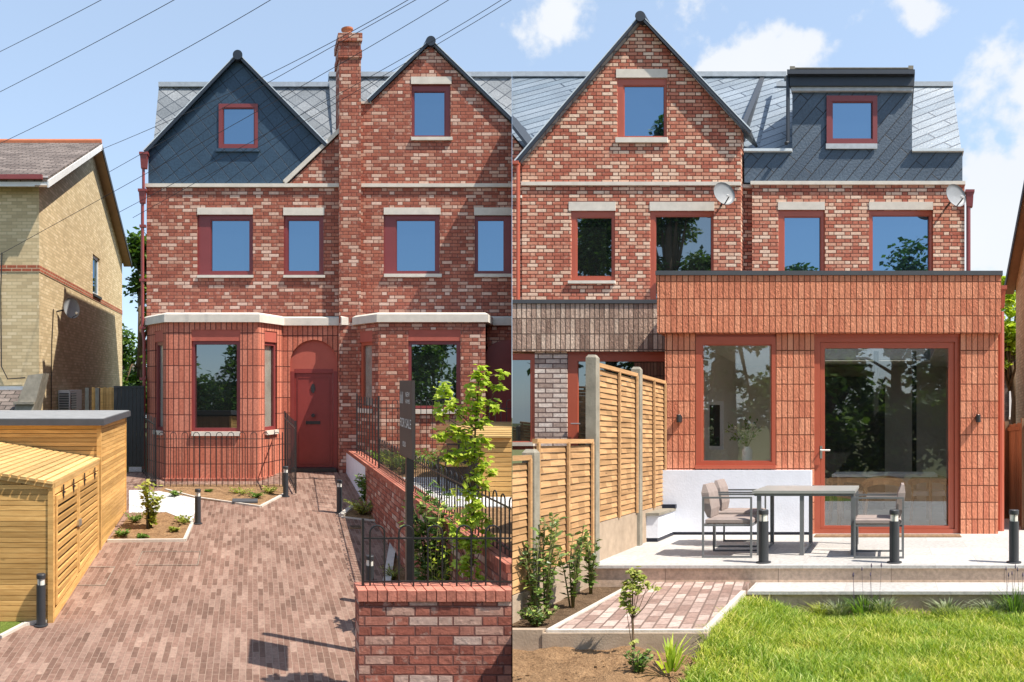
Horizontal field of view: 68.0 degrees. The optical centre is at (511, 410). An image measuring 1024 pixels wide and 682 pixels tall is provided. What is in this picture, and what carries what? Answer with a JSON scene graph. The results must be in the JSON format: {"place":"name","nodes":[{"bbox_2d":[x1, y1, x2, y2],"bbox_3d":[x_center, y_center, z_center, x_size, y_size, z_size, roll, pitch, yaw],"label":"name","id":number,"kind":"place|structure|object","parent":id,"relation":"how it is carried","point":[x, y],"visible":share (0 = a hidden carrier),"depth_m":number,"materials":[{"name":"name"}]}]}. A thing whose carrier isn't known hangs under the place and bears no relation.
{"place":"outdoors","nodes":[
{"label":"outdoors","id":0,"kind":"place"},
{"bbox_2d":[126,430,144,471],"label":"front garden ground","id":1,"kind":"structure","parent":0,"point":[127,468],"depth_m":18.15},
{"bbox_2d":[0,386,22,409],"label":"porch","id":2,"kind":"object","parent":1,"relation":"on","point":[9,395],"depth_m":16.55,"materials":[{"name":"brown tile"}]},
{"bbox_2d":[13,373,48,409],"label":"stone buttress","id":3,"kind":"structure","parent":2,"relation":"on","point":[31,396],"depth_m":16.07,"materials":[{"name":"stone"}]},
{"bbox_2d":[0,410,130,549],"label":"bike store","id":4,"kind":"structure","parent":1,"relation":"on","point":[101,434],"depth_m":11.08,"materials":[{"name":"brown wood"}]},
{"bbox_2d":[0,139,131,409],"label":"yellow brick house","id":5,"kind":"structure","parent":1,"relation":"on","point":[81,257],"depth_m":19.29,"materials":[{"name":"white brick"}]},
{"bbox_2d":[58,390,81,409],"bbox_3d":[-11.192,-0.262,19.242,0.289,0.569,1.490,0,0,-19],"label":"vent unit","id":6,"kind":"object","parent":5,"relation":"attached to","point":[69,399],"visible":0.98,"depth_m":18.64,"materials":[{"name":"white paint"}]},
{"bbox_2d":[85,387,113,409],"bbox_3d":[-9.492,0.095,17.365,0.544,1.277,0.530,0,0,0],"label":"timber fence","id":7,"kind":"object","parent":1,"relation":"on","point":[103,398],"visible":0.32,"depth_m":17.60,"materials":[{"name":"wood"}]},
{"bbox_2d":[122,226,146,429],"bbox_3d":[-14.594,-3.239,30.133,4.051,8.044,2.850,0,0,26],"label":"leafy tree","id":8,"kind":"object","parent":1,"relation":"on","point":[130,377],"visible":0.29,"depth_m":29.87,"materials":[{"name":"green plant"}]},
{"bbox_2d":[122,328,146,387],"bbox_3d":[-17.409,-1.458,34.161,2.895,4.484,3.806,0,0,-42],"label":"leafy tree","id":9,"kind":"object","parent":1,"relation":"on","point":[127,356],"visible":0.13,"depth_m":33.87,"materials":[{"name":"green plant"}]},
{"bbox_2d":[156,432,282,486],"bbox_3d":[-5.749,0.998,14.900,2.509,1.157,0.019,0,0,0],"label":"bow top railing","id":10,"kind":"object","parent":1,"relation":"on","point":[222,461],"visible":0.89,"depth_m":14.89,"materials":[{"name":"metal"}]},
{"bbox_2d":[143,50,338,480],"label":"terraced house","id":11,"kind":"structure","parent":1,"relation":"on","point":[241,320],"depth_m":16.40,"materials":[{"name":"red brick"}]},
{"bbox_2d":[114,386,143,465],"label":"side gate","id":12,"kind":"structure","parent":11,"relation":"attached to","point":[124,397],"depth_m":16.20,"materials":[{"name":"black paint"}]},
{"bbox_2d":[138,152,148,468],"bbox_3d":[-7.923,-2.140,16.310,0.288,6.805,0.200,0,0,0],"label":"downpipe","id":13,"kind":"object","parent":11,"relation":"attached to","point":[144,156],"visible":0.94,"depth_m":16.27,"materials":[{"name":"metal"}]},
{"bbox_2d":[155,330,162,434],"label":"window","id":14,"kind":"structure","parent":11,"relation":"in","point":[158,334],"depth_m":16.00,"materials":[{"name":"red paint"}]},
{"bbox_2d":[191,330,239,435],"bbox_3d":[-6.067,-0.570,15.545,1.060,2.177,0.190,0,0,0],"label":"window","id":15,"kind":"structure","parent":11,"relation":"in","point":[215,353],"depth_m":15.58,"materials":[{"name":"glass"}]},
{"bbox_2d":[197,207,252,277],"bbox_3d":[-6.211,-3.629,16.442,1.276,1.521,0.185,0,0,0],"label":"window","id":16,"kind":"structure","parent":11,"relation":"in","point":[224,234],"depth_m":16.46,"materials":[{"name":"glass"}]},
{"bbox_2d":[215,104,259,151],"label":"window","id":17,"kind":"structure","parent":11,"relation":"in","point":[245,131],"depth_m":16.48,"materials":[{"name":"glass"}]},
{"bbox_2d":[265,331,278,434],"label":"window","id":18,"kind":"structure","parent":11,"relation":"in","point":[270,336],"depth_m":16.10,"materials":[{"name":"glass"}]},
{"bbox_2d":[283,207,324,277],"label":"window","id":19,"kind":"structure","parent":11,"relation":"in","point":[303,235],"depth_m":16.48,"materials":[{"name":"glass"}]},
{"bbox_2d":[294,373,332,466],"bbox_3d":[-4.320,0.202,16.485,0.851,2.049,0.110,0,0,0],"label":"door","id":20,"kind":"structure","parent":11,"relation":"in","point":[313,392],"depth_m":16.48,"materials":[{"name":"red paint"}]},
{"bbox_2d":[328,26,511,472],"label":"terraced house","id":21,"kind":"structure","parent":1,"relation":"on","point":[425,221],"depth_m":16.40,"materials":[{"name":"red brick"}]},
{"bbox_2d":[358,330,371,412],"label":"window","id":22,"kind":"structure","parent":21,"relation":"in","point":[365,336],"depth_m":16.03,"materials":[{"name":"glass"}]},
{"bbox_2d":[384,207,441,276],"bbox_3d":[-2.165,-3.636,16.442,1.303,1.507,0.185,0,0,0],"label":"window","id":23,"kind":"structure","parent":21,"relation":"in","point":[411,234],"depth_m":16.46,"materials":[{"name":"glass"}]},
{"bbox_2d":[411,77,452,140],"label":"window","id":24,"kind":"structure","parent":21,"relation":"in","point":[430,104],"depth_m":16.48,"materials":[{"name":"glass"}]},
{"bbox_2d":[408,330,460,413],"bbox_3d":[-1.598,-0.796,15.545,1.137,1.725,0.190,0,0,0],"label":"window","id":25,"kind":"structure","parent":21,"relation":"in","point":[433,355],"depth_m":15.58,"materials":[{"name":"glass"}]},
{"bbox_2d":[474,207,511,276],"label":"window","id":26,"kind":"structure","parent":21,"relation":"in","point":[493,234],"depth_m":16.48,"materials":[{"name":"glass"}]},
{"bbox_2d":[485,340,511,421],"bbox_3d":[-0.298,0.231,16.410,0.587,3.511,0.080,0,0,0],"label":"arched doorway","id":27,"kind":"structure","parent":21,"relation":"in","point":[498,355],"depth_m":16.37,"materials":[{"name":"red paint"}]},
{"bbox_2d":[346,449,511,681],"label":"party wall","id":28,"kind":"structure","parent":1,"relation":"on","point":[385,493],"depth_m":10.49,"materials":[{"name":"red brick"}]},
{"bbox_2d":[356,393,379,467],"bbox_3d":[-2.675,0.316,13.975,0.025,1.320,2.838,0,0,-19],"label":"railing panel","id":29,"kind":"object","parent":28,"relation":"on","point":[366,405],"visible":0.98,"depth_m":13.97,"materials":[{"name":"black paint"}]},
{"bbox_2d":[379,439,511,556],"bbox_3d":[-1.103,0.831,9.376,0.018,0.732,6.840,0,0,-19],"label":"bow top railing","id":30,"kind":"object","parent":28,"relation":"on","point":[385,458],"visible":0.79,"depth_m":8.53,"materials":[{"name":"metal"}]},
{"bbox_2d":[354,582,510,681],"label":"street wall","id":31,"kind":"structure","parent":1,"relation":"on","point":[431,632],"depth_m":5.83,"materials":[{"name":"red brick"}]},
{"bbox_2d":[361,518,510,585],"bbox_3d":[-0.593,1.122,5.950,1.179,0.551,0.019,0,0,0],"label":"bow top railing","id":32,"kind":"object","parent":31,"relation":"on","point":[399,538],"visible":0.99,"depth_m":5.94,"materials":[{"name":"metal"}]},
{"bbox_2d":[110,512,189,538],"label":"planting bed soil","id":33,"kind":"structure","parent":0,"point":[160,529],"depth_m":11.99,"materials":[{"name":"soil"}]},
{"bbox_2d":[135,479,165,527],"bbox_3d":[-5.717,1.472,11.976,0.554,0.799,0.325,0,0,34],"label":"staked shrub","id":34,"kind":"object","parent":33,"relation":"on","point":[151,513],"visible":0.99,"depth_m":11.98,"materials":[{"name":"green plant"}]},
{"bbox_2d":[129,491,194,521],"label":"white gravel path","id":35,"kind":"structure","parent":0,"point":[176,505],"depth_m":13.51,"materials":[{"name":"gravel"}]},
{"bbox_2d":[0,472,388,681],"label":"driveway","id":36,"kind":"structure","parent":0,"point":[265,593],"depth_m":8.92,"materials":[{"name":"brick"}]},
{"bbox_2d":[34,573,47,627],"bbox_3d":[-5.147,2.067,8.291,0.176,0.569,0.126,0,0,33],"label":"bollard light","id":37,"kind":"object","parent":36,"relation":"on","point":[40,603],"visible":1,"depth_m":8.25,"materials":[{"name":"metal"}]},
{"bbox_2d":[0,442,99,622],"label":"bin store","id":38,"kind":"structure","parent":36,"relation":"on","point":[49,513],"depth_m":8.41,"materials":[{"name":"brown wood"}]},
{"bbox_2d":[55,479,78,604],"bbox_3d":[-5.274,1.501,8.989,0.061,1.336,1.150,0,0,-19],"label":"door","id":39,"kind":"structure","parent":38,"relation":"in","point":[71,565],"depth_m":8.92,"materials":[{"name":"brown wood"}]},
{"bbox_2d":[77,467,98,570],"bbox_3d":[-5.672,1.408,10.155,0.061,1.243,1.298,0,0,-19],"label":"door","id":40,"kind":"structure","parent":38,"relation":"in","point":[89,529],"depth_m":10.14,"materials":[{"name":"brown wood"}]},
{"bbox_2d":[142,411,155,486],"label":"metal gate","id":41,"kind":"structure","parent":36,"relation":"on","point":[154,448],"depth_m":15.55,"materials":[{"name":"metal"}]},
{"bbox_2d":[284,411,296,493],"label":"metal gate","id":42,"kind":"structure","parent":36,"relation":"on","point":[290,425],"depth_m":14.95,"materials":[{"name":"metal"}]},
{"bbox_2d":[399,380,414,580],"bbox_3d":[-0.986,1.137,7.106,0.135,2.850,0.760,0,0,-9],"label":"estate sign","id":43,"kind":"object","parent":36,"relation":"on","point":[407,419],"visible":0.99,"depth_m":7.24,"materials":[{"name":"metal"}]},
{"bbox_2d":[399,480,464,580],"bbox_3d":[-0.850,1.555,7.864,0.622,1.693,0.887,0,0,-20],"label":"laurel bush","id":44,"kind":"object","parent":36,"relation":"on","point":[423,528],"visible":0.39,"depth_m":7.90,"materials":[{"name":"green plant"}]},
{"bbox_2d":[426,484,461,580],"bbox_3d":[-0.677,1.589,7.393,0.270,1.749,0.442,0,0,-42],"label":"laurel bush","id":45,"kind":"object","parent":36,"relation":"on","point":[441,525],"visible":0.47,"depth_m":7.40,"materials":[{"name":"green plant"}]},
{"bbox_2d":[431,364,509,580],"bbox_3d":[-0.352,1.092,6.456,0.689,2.984,0.304,0,0,0],"label":"young tree","id":46,"kind":"object","parent":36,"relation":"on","point":[472,522],"visible":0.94,"depth_m":6.43,"materials":[{"name":"green plant"}]},
{"bbox_2d":[159,484,282,504],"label":"bay bed soil","id":47,"kind":"structure","parent":0,"point":[221,493],"depth_m":14.48,"materials":[{"name":"soil"}]},
{"bbox_2d":[382,462,511,547],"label":"next garden ground","id":48,"kind":"structure","parent":0,"point":[507,522],"depth_m":9.21,"materials":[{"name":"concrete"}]},
{"bbox_2d":[377,400,511,461],"bbox_3d":[-1.325,0.433,14.900,2.641,1.297,0.019,0,0,0],"label":"bow top railing","id":49,"kind":"object","parent":48,"relation":"on","point":[426,408],"visible":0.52,"depth_m":14.89,"materials":[{"name":"metal"}]},
{"bbox_2d":[443,422,511,496],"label":"bin store","id":50,"kind":"structure","parent":48,"relation":"on","point":[499,434],"depth_m":10.60,"materials":[{"name":"wood"}]},
{"bbox_2d":[404,477,511,506],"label":"next garden path","id":51,"kind":"structure","parent":0,"point":[487,501],"depth_m":10.64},
{"bbox_2d":[435,426,467,490],"bbox_3d":[-0.848,0.719,11.514,0.454,0.965,0.844,0,0,-19],"label":"garden chair","id":52,"kind":"object","parent":51,"relation":"on","point":[441,447],"visible":0.36,"depth_m":11.73,"materials":[{"name":"black paint"}]},
{"bbox_2d":[0,0,1023,366],"label":"sky","id":53,"kind":"structure","parent":0,"point":[976,45],"materials":[{"name":"blue"}]},
{"bbox_2d":[513,645,694,681],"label":"bare soil bed","id":54,"kind":"object","parent":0,"point":[587,660],"visible":0.76,"depth_m":5.25,"materials":[{"name":"soil"}]},
{"bbox_2d":[624,646,653,672],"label":"ground plant","id":55,"kind":"object","parent":54,"relation":"on","point":[640,662],"visible":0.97,"depth_m":5.12,"materials":[{"name":"green plant"}]},
{"bbox_2d":[618,566,661,658],"bbox_3d":[0.911,1.498,5.507,0.327,0.748,0.198,0,0,-31],"label":"young tree","id":56,"kind":"object","parent":54,"relation":"on","point":[637,589],"visible":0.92,"depth_m":5.49,"materials":[{"name":"green plant"}]},
{"bbox_2d":[647,634,700,672],"bbox_3d":[1.117,1.666,5.165,0.270,0.245,0.572,0,0,34],"label":"iris clump","id":57,"kind":"object","parent":54,"relation":"on","point":[672,657],"visible":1,"depth_m":5.19,"materials":[{"name":"green plant"}]},
{"bbox_2d":[556,582,749,628],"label":"garden path","id":58,"kind":"structure","parent":0,"point":[681,605],"depth_m":6.47,"materials":[{"name":"brick"}]},
{"bbox_2d":[546,581,745,637],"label":"path kerb","id":59,"kind":"structure","parent":58,"relation":"on","point":[718,617],"depth_m":5.72,"materials":[{"name":"concrete"}]},
{"bbox_2d":[594,518,1023,567],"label":"patio","id":60,"kind":"structure","parent":0,"point":[963,551],"depth_m":8.51,"materials":[{"name":"concrete"}]},
{"bbox_2d":[512,355,666,623],"bbox_3d":[1.021,0.677,8.207,0.094,2.503,4.664,0,0,27],"label":"garden fence","id":61,"kind":"object","parent":60,"relation":"on","point":[624,530],"visible":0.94,"depth_m":7.82,"materials":[{"name":"wood"}]},
{"bbox_2d":[646,504,676,541],"bbox_3d":[1.874,1.466,9.838,0.277,0.418,0.983,0,0,27],"label":"corner bench","id":62,"kind":"object","parent":60,"relation":"on","point":[659,524],"visible":0.7,"depth_m":9.63,"materials":[{"name":"concrete"}]},
{"bbox_2d":[701,482,756,557],"bbox_3d":[2.443,1.208,8.454,0.499,0.809,0.826,0,0,27],"label":"patio chair","id":63,"kind":"object","parent":60,"relation":"on","point":[710,501],"visible":0.82,"depth_m":8.23,"materials":[{"name":"fabric"}]},
{"bbox_2d":[662,470,811,534],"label":"rendered wall","id":64,"kind":"structure","parent":60,"relation":"on","point":[682,489],"depth_m":10.22,"materials":[{"name":"paint"}]},
{"bbox_2d":[714,479,765,546],"bbox_3d":[2.799,1.244,9.303,0.499,0.809,0.826,0,0,27],"label":"patio chair","id":65,"kind":"object","parent":60,"relation":"on","point":[721,486],"visible":0.42,"depth_m":9.19,"materials":[{"name":"beige fabric"}]},
{"bbox_2d":[756,509,770,563],"bbox_3d":[2.607,1.303,7.860,0.199,0.555,0.121,0,0,-43],"label":"bollard light","id":66,"kind":"object","parent":60,"relation":"on","point":[763,539],"visible":1,"depth_m":7.82,"materials":[{"name":"metal"}]},
{"bbox_2d":[752,486,858,554],"bbox_3d":[3.461,1.261,8.850,1.634,0.756,1.000,0,0,0],"label":"patio table","id":67,"kind":"object","parent":60,"relation":"on","point":[800,491],"visible":0.8,"depth_m":8.37,"materials":[{"name":"grey ceramic"}]},
{"bbox_2d":[593,568,1023,587],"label":"patio riser","id":68,"kind":"object","parent":60,"relation":"attached to","point":[611,577],"visible":0.11,"depth_m":7.72,"materials":[{"name":"beige concrete"}]},
{"bbox_2d":[655,271,1002,533],"bbox_3d":[5.622,0.155,12.925,4.200,4.091,8.082,0,0,27],"label":"extension","id":69,"kind":"object","parent":60,"relation":"on","point":[823,376],"visible":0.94,"depth_m":10.34,"materials":[{"name":"ceramic"}]},
{"bbox_2d":[709,401,723,449],"bbox_3d":[3.196,0.234,11.925,0.283,0.766,0.050,0,0,0],"label":"picture frame","id":70,"kind":"object","parent":69,"relation":"attached to","point":[716,425],"visible":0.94,"depth_m":11.92,"materials":[{"name":"white paint"}]},
{"bbox_2d":[695,337,775,468],"bbox_3d":[3.057,-0.106,10.357,1.148,1.804,0.135,0,0,0],"label":"window","id":71,"kind":"structure","parent":69,"relation":"in","point":[701,342],"depth_m":10.34,"materials":[{"name":"orange paint"}]},
{"bbox_2d":[725,416,761,460],"bbox_3d":[3.238,0.389,10.654,0.563,0.683,0.249,0,0,0],"label":"flower vase","id":72,"kind":"object","parent":69,"relation":"on","point":[747,453],"visible":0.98,"depth_m":10.62,"materials":[{"name":"white paint"}]},
{"bbox_2d":[827,477,865,523],"bbox_3d":[5.198,1.357,11.744,0.839,0.790,0.524,0,0,0],"label":"dining chair","id":73,"kind":"object","parent":69,"relation":"on","point":[831,481],"visible":0.47,"depth_m":11.55,"materials":[{"name":"brown wood"}]},
{"bbox_2d":[861,476,905,524],"bbox_3d":[5.463,1.332,11.144,0.839,0.790,0.524,0,0,0],"label":"dining chair","id":74,"kind":"object","parent":69,"relation":"on","point":[880,480],"visible":0.71,"depth_m":10.95,"materials":[{"name":"brown wood"}]},
{"bbox_2d":[832,472,936,524],"bbox_3d":[5.802,1.355,11.800,2.073,0.809,1.000,0,0,0],"label":"dining table","id":75,"kind":"object","parent":69,"relation":"on","point":[840,503],"visible":0.85,"depth_m":11.38,"materials":[{"name":"brown paint"}]},
{"bbox_2d":[819,342,954,528],"bbox_3d":[5.141,0.344,10.380,1.914,2.557,0.160,0,0,0],"label":"door","id":76,"kind":"structure","parent":69,"relation":"in","point":[950,346],"depth_m":10.39,"materials":[{"name":"orange paint"}]},
{"bbox_2d":[908,475,947,523],"bbox_3d":[6.455,1.357,11.744,0.839,0.790,0.524,0,0,0],"label":"dining chair","id":77,"kind":"object","parent":69,"relation":"on","point":[940,479],"visible":0.77,"depth_m":11.55,"materials":[{"name":"brown wood"}]},
{"bbox_2d":[998,285,1006,530],"bbox_3d":[6.900,-0.027,10.700,0.122,3.448,0.285,0,0,27],"label":"downpipe","id":78,"kind":"object","parent":69,"relation":"attached to","point":[1001,429],"visible":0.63,"depth_m":10.65,"materials":[{"name":"metal"}]},
{"bbox_2d":[854,483,905,558],"bbox_3d":[4.074,1.206,8.397,0.499,0.809,0.826,0,0,27],"label":"patio chair","id":79,"kind":"object","parent":60,"relation":"on","point":[871,520],"visible":0.97,"depth_m":8.17,"materials":[{"name":"grey metal"}]},
{"bbox_2d":[814,534,961,536],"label":"sill","id":80,"kind":"structure","parent":60,"relation":"on","point":[887,535],"depth_m":10.06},
{"bbox_2d":[887,509,901,563],"bbox_3d":[3.963,1.303,7.860,0.199,0.555,0.121,0,0,-43],"label":"bollard light","id":81,"kind":"object","parent":60,"relation":"on","point":[894,539],"visible":1,"depth_m":7.82,"materials":[{"name":"metal"}]},
{"bbox_2d":[1006,509,1020,563],"bbox_3d":[5.201,1.303,7.860,0.199,0.555,0.121,0,0,-43],"label":"bollard light","id":82,"kind":"object","parent":60,"relation":"on","point":[1014,539],"visible":1,"depth_m":7.82,"materials":[{"name":"metal"}]},
{"bbox_2d":[1004,418,1023,529],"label":"passage fence","id":83,"kind":"object","parent":60,"relation":"on","point":[1013,466],"visible":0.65,"depth_m":11.82,"materials":[{"name":"wood"}]},
{"bbox_2d":[675,593,1023,681],"bbox_3d":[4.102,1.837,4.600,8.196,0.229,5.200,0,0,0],"label":"lawn","id":84,"kind":"structure","parent":0,"point":[785,668],"depth_m":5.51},
{"bbox_2d":[989,587,1023,615],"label":"lavender clump","id":85,"kind":"object","parent":84,"relation":"on","point":[1017,603],"visible":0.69,"depth_m":7.09,"materials":[{"name":"green plant"}]},
{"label":"rear garden soil","id":86,"kind":"structure","parent":0,"visible":0},
{"bbox_2d":[512,115,531,299],"bbox_3d":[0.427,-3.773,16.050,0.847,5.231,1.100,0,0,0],"label":"terraced house","id":87,"kind":"structure","parent":86,"relation":"on","point":[521,132],"depth_m":15.62,"materials":[{"name":"red brick"}]},
{"bbox_2d":[512,587,620,649],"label":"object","id":88,"kind":"structure","parent":86,"relation":"on","point":[584,598],"depth_m":6.78,"materials":[{"name":"soil"}]},
{"bbox_2d":[519,527,549,609],"bbox_3d":[0.189,1.345,6.293,0.274,0.777,0.232,0,0,0],"label":"laurel shrub","id":89,"kind":"object","parent":88,"relation":"on","point":[536,593],"visible":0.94,"depth_m":6.28,"materials":[{"name":"green plant"}]},
{"bbox_2d":[517,603,559,626],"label":"ground plant","id":90,"kind":"object","parent":88,"relation":"on","point":[535,617],"visible":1,"depth_m":6.02,"materials":[{"name":"green plant"}]},
{"bbox_2d":[517,512,569,614],"bbox_3d":[0.306,1.305,6.420,0.331,0.873,0.631,0,0,31],"label":"laurel shrub","id":91,"kind":"object","parent":88,"relation":"on","point":[548,583],"visible":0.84,"depth_m":6.46,"materials":[{"name":"green plant"}]},
{"bbox_2d":[554,525,588,607],"bbox_3d":[0.530,1.383,6.776,0.305,0.741,0.402,0,0,-29],"label":"laurel shrub","id":92,"kind":"object","parent":88,"relation":"on","point":[578,559],"visible":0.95,"depth_m":6.71,"materials":[{"name":"green plant"}]},
{"bbox_2d":[578,529,601,593],"bbox_3d":[0.743,1.466,7.332,0.232,0.623,0.254,0,0,29],"label":"laurel shrub","id":93,"kind":"object","parent":88,"relation":"on","point":[590,581],"visible":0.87,"depth_m":7.33,"materials":[{"name":"green plant"}]},
{"bbox_2d":[512,300,664,522],"bbox_3d":[1.922,0.204,13.704,2.767,3.779,5.623,0,0,27],"label":"extension","id":94,"kind":"object","parent":86,"relation":"on","point":[555,343],"visible":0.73,"depth_m":11.60,"materials":[{"name":"brown brick"}]},
{"bbox_2d":[512,354,534,449],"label":"window","id":95,"kind":"structure","parent":94,"relation":"in","point":[523,365],"depth_m":11.66,"materials":[{"name":"glass"}]},
{"bbox_2d":[513,628,708,658],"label":"bed retaining kerb","id":96,"kind":"structure","parent":86,"relation":"on","point":[529,639],"depth_m":5.68,"materials":[{"name":"concrete"}]},
{"bbox_2d":[512,11,786,519],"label":"terraced house","id":97,"kind":"structure","parent":86,"relation":"on","point":[643,133],"depth_m":15.60,"materials":[{"name":"red brick"}]},
{"bbox_2d":[512,160,520,299],"bbox_3d":[0.096,-3.664,15.500,0.184,2.851,0.120,0,0,0],"label":"downpipe","id":98,"kind":"object","parent":97,"relation":"attached to","point":[517,163],"visible":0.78,"depth_m":15.47,"materials":[{"name":"red paint"}]},
{"bbox_2d":[568,202,615,283],"bbox_3d":[1.658,-3.447,15.633,1.026,1.686,0.165,0,0,0],"label":"window","id":99,"kind":"structure","parent":97,"relation":"in","point":[592,223],"depth_m":15.66,"materials":[{"name":"glass"}]},
{"bbox_2d":[615,69,667,142],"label":"window","id":100,"kind":"structure","parent":97,"relation":"in","point":[641,93],"depth_m":15.66,"materials":[{"name":"glass"}]},
{"bbox_2d":[650,202,713,299],"bbox_3d":[3.514,-3.118,15.651,1.371,2.345,0.127,0,0,0],"label":"window","id":101,"kind":"structure","parent":97,"relation":"in","point":[681,233],"depth_m":15.66,"materials":[{"name":"glass"}]},
{"bbox_2d":[714,182,734,205],"bbox_3d":[4.293,-4.344,15.262,0.328,0.468,0.640,0,0,28],"label":"satellite dish","id":102,"kind":"object","parent":97,"relation":"attached to","point":[724,193],"visible":1,"depth_m":15.20,"materials":[{"name":"white metal"}]},
{"bbox_2d":[743,65,964,270],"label":"terraced house","id":103,"kind":"structure","parent":86,"relation":"on","point":[852,168],"depth_m":15.73,"materials":[{"name":"red brick"}]},
{"bbox_2d":[778,202,824,270],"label":"window","id":104,"kind":"structure","parent":103,"relation":"in","point":[801,234],"depth_m":15.75,"materials":[{"name":"glass"}]},
{"bbox_2d":[826,95,876,148],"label":"window","id":105,"kind":"structure","parent":103,"relation":"in","point":[851,119],"depth_m":15.73,"materials":[{"name":"glass"}]},
{"bbox_2d":[869,202,932,270],"bbox_3d":[8.066,-3.330,15.732,1.378,1.965,0.127,0,0,0],"label":"window","id":106,"kind":"structure","parent":103,"relation":"in","point":[898,240],"depth_m":15.75,"materials":[{"name":"glass"}]},
{"bbox_2d":[965,189,974,270],"bbox_3d":[9.465,-3.122,15.690,0.167,2.851,0.307,0,0,27],"label":"downpipe","id":107,"kind":"object","parent":103,"relation":"attached to","point":[969,193],"visible":0.8,"depth_m":15.64,"materials":[{"name":"red paint"}]},
{"bbox_2d":[749,595,1023,614],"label":"step riser","id":108,"kind":"object","parent":86,"relation":"on","point":[901,600],"visible":0.2,"depth_m":7.28,"materials":[{"name":"grey concrete"}]},
{"bbox_2d":[747,582,1023,594],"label":"step tread","id":109,"kind":"object","parent":108,"relation":"on","point":[877,588],"visible":1,"depth_m":7.38,"materials":[{"name":"concrete"}]},
{"bbox_2d":[1001,276,1015,423],"bbox_3d":[15.912,-0.974,23.886,2.430,7.168,1.672,0,0,-28],"label":"leafy tree","id":110,"kind":"object","parent":86,"relation":"on","point":[1008,310],"visible":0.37,"depth_m":23.75,"materials":[{"name":"green plant"}]},
{"bbox_2d":[1004,183,1023,423],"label":"yellow brick house","id":111,"kind":"structure","parent":86,"relation":"on","point":[1014,279],"depth_m":20.25,"materials":[{"name":"brown brick"}]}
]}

